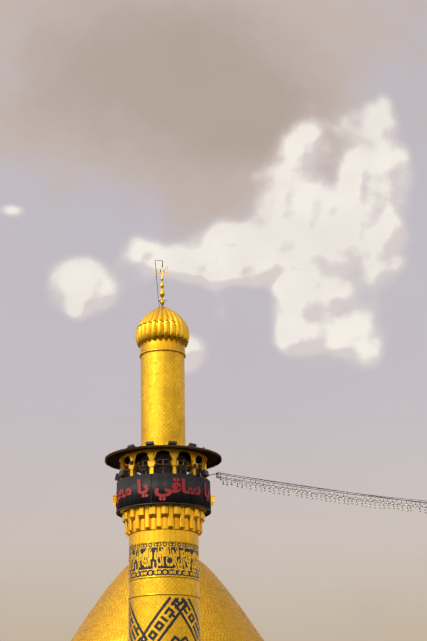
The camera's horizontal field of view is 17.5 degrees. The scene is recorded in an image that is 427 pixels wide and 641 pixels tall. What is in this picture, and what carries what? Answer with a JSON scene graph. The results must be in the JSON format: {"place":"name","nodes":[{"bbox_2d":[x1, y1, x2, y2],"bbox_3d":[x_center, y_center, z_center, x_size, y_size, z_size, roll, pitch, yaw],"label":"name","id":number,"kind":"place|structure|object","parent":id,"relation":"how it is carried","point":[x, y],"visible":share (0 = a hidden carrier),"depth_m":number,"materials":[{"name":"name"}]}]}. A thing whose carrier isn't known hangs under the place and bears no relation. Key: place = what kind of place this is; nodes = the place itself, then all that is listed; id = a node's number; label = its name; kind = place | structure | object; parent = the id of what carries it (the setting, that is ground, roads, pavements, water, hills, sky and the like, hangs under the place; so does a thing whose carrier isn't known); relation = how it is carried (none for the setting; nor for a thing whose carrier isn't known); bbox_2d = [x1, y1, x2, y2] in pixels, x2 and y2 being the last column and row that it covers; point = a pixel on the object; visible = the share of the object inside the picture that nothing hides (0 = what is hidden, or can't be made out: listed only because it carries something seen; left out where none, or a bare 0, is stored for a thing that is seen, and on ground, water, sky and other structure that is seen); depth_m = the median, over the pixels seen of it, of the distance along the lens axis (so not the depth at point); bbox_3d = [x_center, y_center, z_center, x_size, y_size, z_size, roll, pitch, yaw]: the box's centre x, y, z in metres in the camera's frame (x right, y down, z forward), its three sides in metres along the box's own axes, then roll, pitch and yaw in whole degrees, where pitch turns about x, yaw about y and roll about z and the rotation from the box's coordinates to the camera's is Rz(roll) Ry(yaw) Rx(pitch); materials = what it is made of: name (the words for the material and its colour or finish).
{"place":"outdoors","nodes":[
{"label":"outdoors","id":0,"kind":"place"},
{"bbox_2d":[115,469,208,480],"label":"loudspeakers","id":1,"kind":"object","parent":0,"point":[124,473],"visible":0.73,"depth_m":66.82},
{"bbox_2d":[139,336,185,358],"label":"dome collar","id":2,"kind":"object","parent":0,"point":[162,345],"visible":0.52,"depth_m":69.05,"materials":[{"name":"gold metal"}]},
{"bbox_2d":[116,473,210,516],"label":"banner","id":3,"kind":"object","parent":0,"point":[161,481],"visible":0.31,"depth_m":65.68,"materials":[{"name":"black fabric"}]},
{"bbox_2d":[116,478,208,503],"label":"minaret banner letters","id":4,"kind":"object","parent":3,"relation":"attached to","point":[174,487],"visible":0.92,"depth_m":65.58,"materials":[{"name":"red fabric"}]},
{"bbox_2d":[112,495,214,505],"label":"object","id":5,"kind":"object","parent":3,"relation":"attached to","point":[114,498],"visible":0.88,"depth_m":67.32,"materials":[{"name":"gold metal"}]},
{"bbox_2d":[122,504,204,537],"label":"corbels","id":6,"kind":"object","parent":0,"point":[164,516],"visible":0.71,"depth_m":65.61,"materials":[{"name":"gold metal"}]},
{"bbox_2d":[120,504,206,513],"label":"balcony ledge","id":7,"kind":"object","parent":6,"relation":"on","point":[200,508],"visible":0.19,"depth_m":66.26,"materials":[{"name":"black metal"}]},
{"bbox_2d":[125,459,201,476],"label":"minaret horn speakers","id":8,"kind":"object","parent":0,"point":[163,462],"visible":0.35,"depth_m":66.52,"materials":[{"name":"grey metal"}]},
{"bbox_2d":[128,454,200,476],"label":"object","id":9,"kind":"object","parent":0,"point":[162,456],"visible":0.19,"depth_m":67.07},
{"bbox_2d":[136,306,188,347],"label":"ribbed dome","id":10,"kind":"structure","parent":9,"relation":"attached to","point":[162,321],"depth_m":69.33,"materials":[{"name":"gold metal"}]},
{"bbox_2d":[155,260,162,301],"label":"lightning rod","id":11,"kind":"object","parent":10,"relation":"attached to","point":[156,276],"visible":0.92,"depth_m":71.21,"materials":[{"name":"grey metal"}]},
{"bbox_2d":[159,274,164,305],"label":"finial","id":12,"kind":"object","parent":10,"relation":"on","point":[162,295],"visible":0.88,"depth_m":70.92,"materials":[{"name":"gold metal"}]},
{"bbox_2d":[156,266,167,273],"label":"finial ornament","id":13,"kind":"object","parent":12,"relation":"on","point":[163,272],"visible":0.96,"depth_m":71.38,"materials":[{"name":"gold metal"}]},
{"bbox_2d":[119,448,206,478],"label":"balcony arcade","id":14,"kind":"object","parent":9,"relation":"attached to","point":[151,453],"visible":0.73,"depth_m":66.42},
{"bbox_2d":[119,461,201,479],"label":"minaret balcony cables","id":15,"kind":"object","parent":14,"relation":"attached to","point":[131,463],"visible":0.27,"depth_m":66.38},
{"bbox_2d":[141,351,185,445],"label":"minaret shaft","id":16,"kind":"object","parent":9,"relation":"attached to","point":[162,397],"visible":0.65,"depth_m":68.27,"materials":[{"name":"gold metal"}]},
{"bbox_2d":[105,445,221,472],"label":"balcony canopy","id":17,"kind":"object","parent":9,"relation":"attached to","point":[214,459],"visible":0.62,"depth_m":67.35,"materials":[{"name":"black metal"}]},
{"bbox_2d":[121,441,203,462],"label":"floodlights","id":18,"kind":"object","parent":17,"relation":"on","point":[169,443],"visible":0.19,"depth_m":66.36,"materials":[{"name":"black metal"}]},
{"bbox_2d":[71,560,263,640],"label":"large dome","id":19,"kind":"structure","parent":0,"point":[223,616],"depth_m":83.78,"materials":[{"name":"gold metal"}]},
{"bbox_2d":[0,0,426,640],"label":"sky","id":20,"kind":"structure","parent":0,"point":[271,154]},
{"bbox_2d":[220,473,426,512],"bbox_3d":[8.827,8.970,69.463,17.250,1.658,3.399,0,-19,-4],"label":"string lights","id":21,"kind":"object","parent":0,"point":[324,496],"visible":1,"depth_m":68.70},
{"bbox_3d":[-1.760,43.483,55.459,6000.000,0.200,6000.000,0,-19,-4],"label":"ground","id":22,"kind":"structure","parent":0,"visible":0},
{"bbox_2d":[128,577,199,640],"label":"minaret lower shaft","id":23,"kind":"object","parent":22,"relation":"on","point":[145,609],"visible":0.67,"depth_m":64.47,"materials":[{"name":"gold metal"}]},
{"bbox_2d":[116,473,210,517],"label":"minaret banner seams","id":24,"kind":"object","parent":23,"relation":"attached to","point":[151,503],"visible":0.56,"depth_m":65.60,"materials":[{"name":"black fabric"}]},
{"bbox_2d":[129,529,198,546],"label":"plain tower band","id":25,"kind":"object","parent":23,"relation":"attached to","point":[162,535],"visible":0.56,"depth_m":65.46,"materials":[{"name":"gold metal"}]},
{"bbox_2d":[128,541,199,600],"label":"trim rings","id":26,"kind":"object","parent":23,"relation":"attached to","point":[157,576],"visible":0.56,"depth_m":64.85,"materials":[{"name":"gold metal"}]},
{"bbox_2d":[129,543,198,578],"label":"inscription band background","id":27,"kind":"structure","parent":23,"relation":"attached to","point":[169,559],"depth_m":65.13,"materials":[{"name":"black metal"}]},
{"bbox_2d":[129,543,198,579],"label":"ornamental border bands","id":28,"kind":"object","parent":27,"relation":"attached to","point":[150,572],"visible":0.54,"depth_m":65.12,"materials":[{"name":"gold metal"}]},
{"bbox_2d":[129,550,198,577],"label":"calligraphy inscription","id":29,"kind":"object","parent":23,"relation":"attached to","point":[174,563],"visible":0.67,"depth_m":65.10,"materials":[{"name":"gold metal"}]},
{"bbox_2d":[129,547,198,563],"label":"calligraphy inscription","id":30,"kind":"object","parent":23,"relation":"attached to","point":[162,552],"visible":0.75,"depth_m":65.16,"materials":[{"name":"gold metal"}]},
{"bbox_2d":[128,597,200,640],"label":"geometric calligraphy pattern","id":31,"kind":"object","parent":23,"relation":"attached to","point":[185,605],"visible":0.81,"depth_m":64.22},
{"bbox_2d":[209,472,220,478],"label":"bracket","id":32,"kind":"object","parent":23,"relation":"attached to","point":[218,475],"visible":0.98,"depth_m":67.44,"materials":[{"name":"white plastic"}]}
]}

